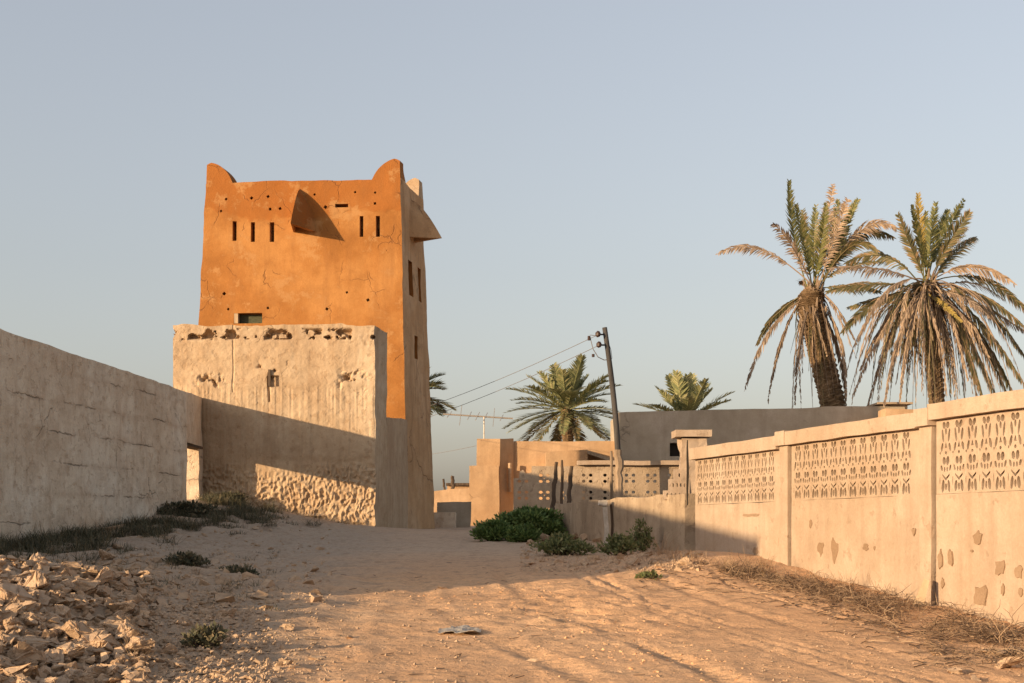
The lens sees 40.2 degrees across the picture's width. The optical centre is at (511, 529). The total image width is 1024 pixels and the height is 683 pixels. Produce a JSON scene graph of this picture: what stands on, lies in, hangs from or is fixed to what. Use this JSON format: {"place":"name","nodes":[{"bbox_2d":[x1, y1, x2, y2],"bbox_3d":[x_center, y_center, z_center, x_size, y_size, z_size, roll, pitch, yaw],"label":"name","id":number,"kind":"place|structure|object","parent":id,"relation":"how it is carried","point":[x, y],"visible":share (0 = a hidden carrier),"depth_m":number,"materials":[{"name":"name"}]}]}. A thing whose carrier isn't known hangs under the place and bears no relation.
{"place":"outdoors","nodes":[
{"label":"outdoors","id":0,"kind":"place"},
{"bbox_2d":[0,499,1023,682],"bbox_3d":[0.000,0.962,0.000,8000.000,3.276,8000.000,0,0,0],"label":"ground","id":1,"kind":"structure","parent":0,"point":[361,548],"depth_m":10.76,"materials":[{"name":"sand"}]},
{"bbox_2d":[0,569,10,579],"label":"stone","id":2,"kind":"object","parent":1,"relation":"on","point":[4,574],"visible":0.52,"depth_m":9.65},
{"bbox_2d":[0,656,15,668],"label":"stone","id":3,"kind":"object","parent":1,"relation":"on","point":[4,663],"visible":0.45,"depth_m":7.52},
{"bbox_2d":[0,597,21,617],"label":"stone","id":4,"kind":"object","parent":1,"relation":"on","point":[14,608],"visible":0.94,"depth_m":8.73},
{"bbox_2d":[4,624,17,631],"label":"stone","id":5,"kind":"object","parent":1,"relation":"on","point":[13,627],"visible":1,"depth_m":8.52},
{"bbox_2d":[2,616,21,627],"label":"stone","id":6,"kind":"object","parent":1,"relation":"on","point":[11,620],"visible":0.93,"depth_m":8.59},
{"bbox_2d":[0,583,34,603],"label":"stone","id":7,"kind":"object","parent":1,"relation":"on","point":[8,593],"visible":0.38,"depth_m":8.99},
{"bbox_2d":[0,663,39,679],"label":"stone","id":8,"kind":"object","parent":1,"relation":"on","point":[28,669],"visible":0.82,"depth_m":7.46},
{"bbox_2d":[6,641,45,664],"bbox_3d":[-2.788,0.720,7.973,0.225,0.139,0.215,-3,-18,30],"label":"stone","id":9,"kind":"object","parent":1,"relation":"on","point":[22,651],"visible":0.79,"depth_m":7.91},
{"bbox_2d":[16,678,36,682],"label":"stone","id":10,"kind":"object","parent":1,"relation":"on","point":[22,680],"visible":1,"depth_m":7.30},
{"bbox_2d":[19,601,41,611],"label":"stone","id":11,"kind":"object","parent":1,"relation":"on","point":[28,605],"visible":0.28,"depth_m":8.94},
{"bbox_2d":[23,659,38,665],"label":"stone","id":12,"kind":"object","parent":1,"relation":"on","point":[33,662],"visible":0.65,"depth_m":7.93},
{"bbox_2d":[18,612,46,624],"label":"stone","id":13,"kind":"object","parent":1,"relation":"on","point":[42,617],"visible":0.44,"depth_m":8.74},
{"bbox_2d":[18,638,52,649],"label":"stone","id":14,"kind":"object","parent":1,"relation":"on","point":[41,644],"visible":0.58,"depth_m":8.29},
{"bbox_2d":[23,570,49,589],"bbox_3d":[-3.227,0.337,9.471,0.158,0.138,0.212,0,0,-36],"label":"stone","id":15,"kind":"object","parent":1,"relation":"on","point":[37,579],"visible":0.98,"depth_m":9.42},
{"bbox_2d":[29,552,48,561],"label":"stone","id":16,"kind":"object","parent":1,"relation":"on","point":[38,556],"visible":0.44,"depth_m":10.75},
{"bbox_2d":[29,589,50,607],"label":"stone","id":17,"kind":"object","parent":1,"relation":"on","point":[44,600],"visible":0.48,"depth_m":9.31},
{"bbox_2d":[31,560,49,572],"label":"stone","id":18,"kind":"object","parent":1,"relation":"on","point":[43,565],"visible":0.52,"depth_m":10.36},
{"bbox_2d":[40,676,57,682],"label":"stone","id":19,"kind":"object","parent":1,"relation":"on","point":[51,679],"visible":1,"depth_m":7.38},
{"bbox_2d":[39,648,65,664],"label":"stone","id":20,"kind":"object","parent":1,"relation":"on","point":[58,659],"visible":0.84,"depth_m":8.09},
{"bbox_2d":[48,561,61,570],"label":"stone","id":21,"kind":"object","parent":1,"relation":"on","point":[54,566],"visible":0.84,"depth_m":10.44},
{"bbox_2d":[49,575,62,582],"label":"stone","id":22,"kind":"object","parent":1,"relation":"on","point":[58,579],"visible":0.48,"depth_m":10.09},
{"bbox_2d":[50,590,65,603],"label":"stone","id":23,"kind":"object","parent":1,"relation":"on","point":[55,598],"visible":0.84,"depth_m":9.40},
{"bbox_2d":[51,604,70,616],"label":"stone","id":24,"kind":"object","parent":1,"relation":"on","point":[62,610],"visible":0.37,"depth_m":9.07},
{"bbox_2d":[56,676,70,682],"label":"stone","id":25,"kind":"object","parent":1,"relation":"on","point":[60,679],"visible":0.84,"depth_m":7.70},
{"bbox_2d":[60,579,74,591],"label":"stone","id":26,"kind":"object","parent":1,"relation":"on","point":[66,582],"visible":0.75,"depth_m":9.61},
{"bbox_2d":[60,567,77,575],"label":"stone","id":27,"kind":"object","parent":1,"relation":"on","point":[68,571],"visible":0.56,"depth_m":10.29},
{"bbox_2d":[57,642,84,659],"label":"stone","id":28,"kind":"object","parent":1,"relation":"on","point":[71,650],"visible":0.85,"depth_m":8.18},
{"bbox_2d":[59,561,82,570],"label":"stone","id":29,"kind":"object","parent":1,"relation":"on","point":[76,565],"visible":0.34,"depth_m":10.81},
{"bbox_2d":[63,666,81,682],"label":"stone","id":30,"kind":"object","parent":1,"relation":"on","point":[71,671],"visible":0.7,"depth_m":7.84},
{"bbox_2d":[61,620,93,638],"bbox_3d":[-2.565,0.709,8.775,0.436,0.219,0.420,22,10,27],"label":"stone","id":31,"kind":"object","parent":1,"relation":"on","point":[72,629],"visible":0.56,"depth_m":8.66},
{"bbox_2d":[70,675,95,682],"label":"stone","id":32,"kind":"object","parent":1,"relation":"on","point":[87,679],"visible":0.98,"depth_m":7.70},
{"bbox_2d":[71,577,100,595],"bbox_3d":[-2.985,0.407,9.750,0.256,0.183,0.163,-19,-16,0],"label":"stone","id":33,"kind":"object","parent":1,"relation":"on","point":[90,587],"visible":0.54,"depth_m":9.70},
{"bbox_2d":[81,604,95,613],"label":"stone","id":34,"kind":"object","parent":1,"relation":"on","point":[92,610],"visible":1,"depth_m":9.39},
{"bbox_2d":[80,665,99,677],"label":"stone","id":35,"kind":"object","parent":1,"relation":"on","point":[88,671],"visible":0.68,"depth_m":7.87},
{"bbox_2d":[75,630,106,646],"bbox_3d":[-2.615,0.698,8.562,0.304,0.111,0.224,-21,11,34],"label":"stone","id":36,"kind":"object","parent":1,"relation":"on","point":[84,640],"visible":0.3,"depth_m":8.49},
{"bbox_2d":[83,565,100,577],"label":"stone","id":37,"kind":"object","parent":1,"relation":"on","point":[93,571],"visible":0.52,"depth_m":10.47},
{"bbox_2d":[93,665,106,673],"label":"stone","id":38,"kind":"object","parent":1,"relation":"on","point":[100,670],"visible":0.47,"depth_m":7.89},
{"bbox_2d":[0,329,202,541],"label":"boundary wall","id":39,"kind":"structure","parent":1,"relation":"on","point":[86,440],"depth_m":22.10,"materials":[{"name":"paint"}]},
{"bbox_2d":[96,585,112,595],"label":"stone","id":40,"kind":"object","parent":1,"relation":"on","point":[103,590],"visible":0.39,"depth_m":9.89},
{"bbox_2d":[95,567,114,584],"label":"stone","id":41,"kind":"object","parent":1,"relation":"on","point":[104,575],"visible":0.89,"depth_m":10.32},
{"bbox_2d":[92,634,120,650],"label":"stone","id":42,"kind":"object","parent":1,"relation":"on","point":[101,640],"visible":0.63,"depth_m":8.43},
{"bbox_2d":[98,549,115,559],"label":"stone","id":43,"kind":"object","parent":1,"relation":"on","point":[104,554],"visible":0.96,"depth_m":16.24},
{"bbox_2d":[97,663,119,675],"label":"stone","id":44,"kind":"object","parent":1,"relation":"on","point":[111,669],"visible":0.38,"depth_m":7.92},
{"bbox_2d":[98,619,120,628],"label":"stone","id":45,"kind":"object","parent":1,"relation":"on","point":[109,623],"visible":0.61,"depth_m":9.04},
{"bbox_2d":[103,566,128,577],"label":"stone","id":46,"kind":"object","parent":1,"relation":"on","point":[119,574],"visible":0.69,"depth_m":10.62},
{"bbox_2d":[110,657,125,664],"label":"stone","id":47,"kind":"object","parent":1,"relation":"on","point":[120,660],"visible":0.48,"depth_m":8.12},
{"bbox_2d":[106,600,136,613],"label":"stone","id":48,"kind":"object","parent":1,"relation":"on","point":[126,607],"visible":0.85,"depth_m":9.52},
{"bbox_2d":[115,583,127,590],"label":"stone","id":49,"kind":"object","parent":1,"relation":"on","point":[120,586],"visible":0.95,"depth_m":10.39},
{"bbox_2d":[114,619,140,642],"bbox_3d":[-2.447,0.633,8.845,0.174,0.132,0.186,-17,14,19],"label":"stone","id":50,"kind":"object","parent":1,"relation":"on","point":[125,626],"visible":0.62,"depth_m":8.81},
{"bbox_2d":[114,615,146,632],"bbox_3d":[-2.554,0.647,9.300,0.211,0.170,0.286,0,0,-25],"label":"stone","id":51,"kind":"object","parent":1,"relation":"on","point":[129,619],"visible":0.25,"depth_m":9.27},
{"bbox_2d":[123,629,150,639],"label":"stone","id":52,"kind":"object","parent":1,"relation":"on","point":[135,633],"visible":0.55,"depth_m":8.62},
{"bbox_2d":[127,655,147,664],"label":"stone","id":53,"kind":"object","parent":1,"relation":"on","point":[133,660],"visible":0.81,"depth_m":8.18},
{"bbox_2d":[125,671,154,681],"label":"stone","id":54,"kind":"object","parent":1,"relation":"on","point":[143,675],"visible":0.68,"depth_m":7.72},
{"bbox_2d":[125,636,155,652],"bbox_3d":[-2.243,0.693,8.426,0.176,0.113,0.152,0,0,-25],"label":"stone","id":55,"kind":"object","parent":1,"relation":"on","point":[142,643],"visible":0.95,"depth_m":8.39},
{"bbox_2d":[0,485,323,610],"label":"weeds","id":56,"kind":"object","parent":1,"relation":"on","point":[91,538],"visible":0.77,"depth_m":21.44,"materials":[{"name":"plant"}]},
{"bbox_2d":[160,643,177,653],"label":"stone","id":57,"kind":"object","parent":1,"relation":"on","point":[168,648],"visible":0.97,"depth_m":8.62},
{"bbox_2d":[168,659,186,667],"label":"stone","id":58,"kind":"object","parent":1,"relation":"on","point":[175,663],"visible":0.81,"depth_m":8.30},
{"bbox_2d":[161,550,210,566],"bbox_3d":[-3.696,0.343,15.862,0.563,0.245,0.381,0,0,-12],"label":"bush","id":59,"kind":"object","parent":1,"relation":"on","point":[191,558],"visible":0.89,"depth_m":15.79,"materials":[{"name":"green plant"}]},
{"bbox_2d":[157,499,220,515],"bbox_3d":[-5.891,-0.376,25.163,1.327,0.377,0.648,0,0,0],"label":"bush","id":60,"kind":"object","parent":1,"relation":"on","point":[197,507],"visible":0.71,"depth_m":25.13,"materials":[{"name":"green plant"}]},
{"bbox_2d":[179,620,229,648],"bbox_3d":[-1.954,0.677,8.903,0.323,0.219,0.242,0,0,0],"label":"bush","id":61,"kind":"object","parent":1,"relation":"on","point":[206,636],"visible":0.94,"depth_m":8.87,"materials":[{"name":"green plant"}]},
{"bbox_2d":[216,608,236,617],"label":"stone","id":62,"kind":"object","parent":1,"relation":"on","point":[224,612],"visible":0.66,"depth_m":10.30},
{"bbox_2d":[221,490,249,502],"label":"bush","id":63,"kind":"object","parent":1,"relation":"on","point":[235,495],"visible":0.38,"depth_m":28.52,"materials":[{"name":"green plant"}]},
{"bbox_2d":[212,563,259,574],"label":"bush","id":64,"kind":"object","parent":1,"relation":"on","point":[235,568],"visible":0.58,"depth_m":14.32,"materials":[{"name":"green plant"}]},
{"bbox_2d":[279,623,295,630],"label":"stone","id":65,"kind":"object","parent":1,"relation":"on","point":[289,627],"visible":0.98,"depth_m":10.09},
{"bbox_2d":[173,323,407,527],"bbox_3d":[-4.751,-1.838,31.223,4.543,4.895,4.516,0,0,0],"label":"plastered annex","id":66,"kind":"object","parent":1,"relation":"on","point":[297,420],"visible":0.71,"depth_m":29.02,"materials":[{"name":"paint"}]},
{"bbox_2d":[198,159,441,528],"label":"watchtower","id":67,"kind":"structure","parent":1,"relation":"on","point":[316,252],"depth_m":33.75,"materials":[{"name":"paint"}]},
{"bbox_2d":[234,313,239,323],"bbox_3d":[-6.668,-5.117,33.924,0.100,0.240,0.160,0,0,4],"label":"window frame","id":68,"kind":"structure","parent":67,"relation":"in","point":[236,316],"depth_m":33.85,"materials":[{"name":"brown wood"}]},
{"bbox_2d":[0,512,700,682],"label":"rubble","id":69,"kind":"object","parent":1,"relation":"on","point":[12,640],"visible":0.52,"depth_m":9.52,"materials":[{"name":"stone"}]},
{"bbox_2d":[429,366,457,416],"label":"date palm","id":70,"kind":"object","parent":1,"relation":"on","point":[438,407],"visible":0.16,"depth_m":62.20,"materials":[{"name":"green plant"}]},
{"bbox_2d":[434,512,455,527],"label":"masonry block","id":71,"kind":"structure","parent":1,"relation":"on","point":[445,519],"depth_m":36.60,"materials":[{"name":"paint"}]},
{"bbox_2d":[434,488,469,511],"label":"ruined wall","id":72,"kind":"structure","parent":1,"relation":"on","point":[456,495],"depth_m":60.00,"materials":[{"name":"paint"}]},
{"bbox_2d":[437,502,470,527],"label":"yard wall","id":73,"kind":"structure","parent":1,"relation":"on","point":[462,510],"depth_m":37.60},
{"bbox_2d":[446,483,468,488],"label":"distant house","id":74,"kind":"structure","parent":1,"relation":"on","point":[458,485],"depth_m":71.82,"materials":[{"name":"paint"}]},
{"bbox_2d":[438,625,480,632],"bbox_3d":[-0.376,0.716,10.084,0.310,0.044,0.337,0,0,0],"label":"crumpled rag","id":75,"kind":"object","parent":1,"relation":"on","point":[462,628],"visible":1,"depth_m":10.09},
{"bbox_2d":[8,532,938,658],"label":"dry grass","id":76,"kind":"structure","parent":1,"relation":"on","point":[658,553],"depth_m":14.08,"materials":[{"name":"plant"}]},
{"bbox_2d":[469,517,510,541],"bbox_3d":[-0.322,0.018,22.582,0.717,0.463,0.744,0,0,-26],"label":"bush","id":77,"kind":"object","parent":1,"relation":"on","point":[494,530],"visible":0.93,"depth_m":22.47,"materials":[{"name":"green plant"}]},
{"bbox_2d":[0,528,1020,682],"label":"gravel","id":78,"kind":"structure","parent":1,"relation":"on","point":[263,675],"depth_m":9.54,"materials":[{"name":"gravel"}]},
{"bbox_2d":[473,504,567,535],"bbox_3d":[0.200,-0.108,23.459,1.520,0.679,1.065,0,0,22],"label":"bush","id":79,"kind":"object","parent":1,"relation":"on","point":[548,521],"visible":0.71,"depth_m":23.14,"materials":[{"name":"green plant"}]},
{"bbox_2d":[505,521,541,541],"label":"bush","id":80,"kind":"object","parent":1,"relation":"on","point":[524,533],"visible":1,"depth_m":21.83,"materials":[{"name":"green plant"}]},
{"bbox_2d":[469,438,614,525],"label":"flat roofed house","id":81,"kind":"structure","parent":1,"relation":"on","point":[499,467],"depth_m":43.63,"materials":[{"name":"paint"}]},
{"bbox_2d":[443,406,512,438],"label":"tv aerial","id":82,"kind":"object","parent":81,"relation":"on","point":[484,417],"visible":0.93,"depth_m":44.38,"materials":[{"name":"silver metal"}]},
{"bbox_2d":[550,462,557,509],"bbox_3d":[0.774,-0.786,25.625,0.155,0.930,0.104,0,0,-43],"label":"wooden stake","id":83,"kind":"object","parent":1,"relation":"on","point":[554,483],"visible":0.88,"depth_m":25.59,"materials":[{"name":"brown wood"}]},
{"bbox_2d":[560,460,563,503],"bbox_3d":[0.960,-0.869,27.017,0.071,0.970,0.103,0,0,20],"label":"wooden stake","id":84,"kind":"object","parent":1,"relation":"on","point":[562,485],"visible":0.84,"depth_m":27.01,"materials":[{"name":"brown wood"}]},
{"bbox_2d":[502,353,622,441],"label":"date palm","id":85,"kind":"object","parent":1,"relation":"on","point":[561,392],"visible":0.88,"depth_m":77.21,"materials":[{"name":"green plant"}]},
{"bbox_2d":[529,531,596,555],"bbox_3d":[0.642,0.188,17.599,0.878,0.362,0.623,0,0,0],"label":"bush","id":86,"kind":"object","parent":1,"relation":"on","point":[561,544],"visible":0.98,"depth_m":17.49,"materials":[{"name":"green plant"}]},
{"bbox_2d":[157,559,981,680],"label":"loose twigs","id":87,"kind":"object","parent":1,"relation":"on","point":[868,622],"visible":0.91,"depth_m":10.77,"materials":[{"name":"wood"}]},
{"bbox_2d":[567,466,573,502],"bbox_3d":[1.090,-0.792,26.326,0.156,0.838,0.092,0,0,-39],"label":"wooden stake","id":88,"kind":"object","parent":1,"relation":"on","point":[570,485],"visible":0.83,"depth_m":26.30,"materials":[{"name":"brown wood"}]},
{"bbox_2d":[391,578,790,682],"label":"sand clods","id":89,"kind":"object","parent":1,"relation":"on","point":[643,660],"visible":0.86,"depth_m":9.53,"materials":[{"name":"sand"}]},
{"bbox_2d":[588,327,620,466],"bbox_3d":[1.928,-2.121,28.962,0.741,4.161,0.178,0,0,-11],"label":"utility pole","id":90,"kind":"object","parent":1,"relation":"on","point":[606,344],"visible":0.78,"depth_m":28.95,"materials":[{"name":"brown wood"}]},
{"bbox_2d":[433,336,594,404],"bbox_3d":[-5.657,-4.277,49.450,0.010,1.456,43.713,0,0,-20],"label":"overhead cable","id":91,"kind":"object","parent":90,"relation":"attached to","point":[519,370],"visible":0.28,"depth_m":33.30,"materials":[{"name":"rubber"}]},
{"bbox_2d":[433,346,596,415],"bbox_3d":[-5.647,-3.829,49.450,0.010,1.252,43.720,0,0,-20],"label":"overhead cable","id":92,"kind":"object","parent":90,"relation":"attached to","point":[519,381],"visible":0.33,"depth_m":33.19,"materials":[{"name":"rubber"}]},
{"bbox_2d":[598,500,612,543],"bbox_3d":[1.387,0.000,20.773,0.233,0.892,0.127,0,0,6],"label":"broken post","id":93,"kind":"object","parent":1,"relation":"on","point":[603,504],"visible":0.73,"depth_m":20.75,"materials":[{"name":"white paint"}]},
{"bbox_2d":[610,451,612,499],"bbox_3d":[1.842,-0.781,26.017,0.074,1.381,0.111,0,0,20],"label":"wooden post","id":94,"kind":"object","parent":1,"relation":"on","point":[611,475],"visible":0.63,"depth_m":26.01,"materials":[{"name":"brown wood"}]},
{"bbox_2d":[595,532,639,555],"bbox_3d":[1.284,0.175,17.035,0.618,0.350,0.381,0,0,21],"label":"bush","id":95,"kind":"object","parent":1,"relation":"on","point":[617,544],"visible":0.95,"depth_m":16.98,"materials":[{"name":"green plant"}]},
{"bbox_2d":[614,450,623,497],"bbox_3d":[2.166,-1.091,28.433,0.210,1.080,0.215,0,0,0],"label":"wooden post","id":96,"kind":"object","parent":1,"relation":"on","point":[619,463],"visible":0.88,"depth_m":28.36,"materials":[{"name":"grey wood"}]},
{"bbox_2d":[556,493,694,550],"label":"wall","id":97,"kind":"structure","parent":1,"relation":"on","point":[674,514],"depth_m":19.40,"materials":[{"name":"paint"}]},
{"bbox_2d":[663,457,689,499],"bbox_3d":[2.164,-0.680,18.450,0.340,0.560,0.100,0,0,0],"label":"broken screen","id":98,"kind":"object","parent":97,"relation":"on","point":[674,481],"visible":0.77,"depth_m":18.40,"materials":[{"name":"beige paint"}]},
{"bbox_2d":[617,556,639,564],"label":"stone","id":99,"kind":"object","parent":1,"relation":"on","point":[632,560],"visible":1,"depth_m":14.96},
{"bbox_2d":[626,518,658,551],"bbox_3d":[1.674,0.079,18.406,0.410,0.500,0.453,0,0,-19],"label":"bush","id":100,"kind":"object","parent":1,"relation":"on","point":[641,542],"visible":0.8,"depth_m":18.34,"materials":[{"name":"green plant"}]},
{"bbox_2d":[634,570,662,579],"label":"bush","id":101,"kind":"object","parent":1,"relation":"on","point":[652,574],"visible":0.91,"depth_m":13.86,"materials":[{"name":"green plant"}]},
{"bbox_2d":[634,370,734,410],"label":"date palm","id":102,"kind":"object","parent":1,"relation":"on","point":[687,392],"visible":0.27,"depth_m":83.06,"materials":[{"name":"green plant"}]},
{"bbox_2d":[671,430,711,493],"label":"corner pier","id":103,"kind":"structure","parent":1,"relation":"on","point":[696,438],"depth_m":18.39,"materials":[{"name":"beige paint"}]},
{"bbox_2d":[610,402,912,503],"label":"cement building","id":104,"kind":"structure","parent":1,"relation":"on","point":[645,436],"depth_m":43.59,"materials":[{"name":"grey"}]},
{"bbox_2d":[670,443,678,455],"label":"window pane","id":105,"kind":"structure","parent":104,"relation":"in","point":[674,451],"depth_m":43.83,"materials":[{"name":"grey"}]},
{"bbox_2d":[878,408,913,416],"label":"roof parapet block","id":106,"kind":"structure","parent":104,"relation":"on","point":[885,412],"depth_m":42.41,"materials":[{"name":"paint"}]},
{"bbox_2d":[716,179,898,407],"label":"date palm","id":107,"kind":"object","parent":1,"relation":"on","point":[813,325],"visible":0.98,"depth_m":45.67,"materials":[{"name":"green plant"}]},
{"bbox_2d":[686,389,1023,626],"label":"garden wall","id":108,"kind":"structure","parent":1,"relation":"on","point":[935,492],"depth_m":12.87,"materials":[{"name":"beige paint"}]},
{"bbox_2d":[691,549,1023,673],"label":"dead brush","id":109,"kind":"object","parent":1,"relation":"on","point":[993,633],"visible":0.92,"depth_m":11.21,"materials":[{"name":"plant"}]},
{"bbox_2d":[913,579,928,606],"bbox_3d":[3.518,0.564,12.052,0.214,0.290,0.087,0,0,-29],"label":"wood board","id":110,"kind":"object","parent":1,"relation":"on","point":[922,593],"visible":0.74,"depth_m":12.06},
{"bbox_2d":[824,192,1023,408],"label":"date palm","id":111,"kind":"object","parent":1,"relation":"on","point":[931,303],"visible":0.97,"depth_m":44.19,"materials":[{"name":"green plant"}]},
{"bbox_2d":[947,667,962,674],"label":"stone","id":112,"kind":"object","parent":1,"relation":"on","point":[956,670],"visible":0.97,"depth_m":8.38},
{"bbox_2d":[978,648,1005,655],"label":"stone","id":113,"kind":"object","parent":1,"relation":"on","point":[995,653],"visible":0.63,"depth_m":9.17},
{"bbox_2d":[994,656,1023,668],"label":"stone","id":114,"kind":"object","parent":1,"relation":"on","point":[1010,661],"visible":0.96,"depth_m":8.56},
{"bbox_2d":[0,0,1023,490],"label":"sky","id":115,"kind":"structure","parent":0,"point":[583,167],"materials":[{"name":"blue"}]},
{"bbox_2d":[513,460,679,513],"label":"screen wall","id":116,"kind":"structure","parent":0,"point":[640,486],"depth_m":29.74,"materials":[{"name":"concrete"}]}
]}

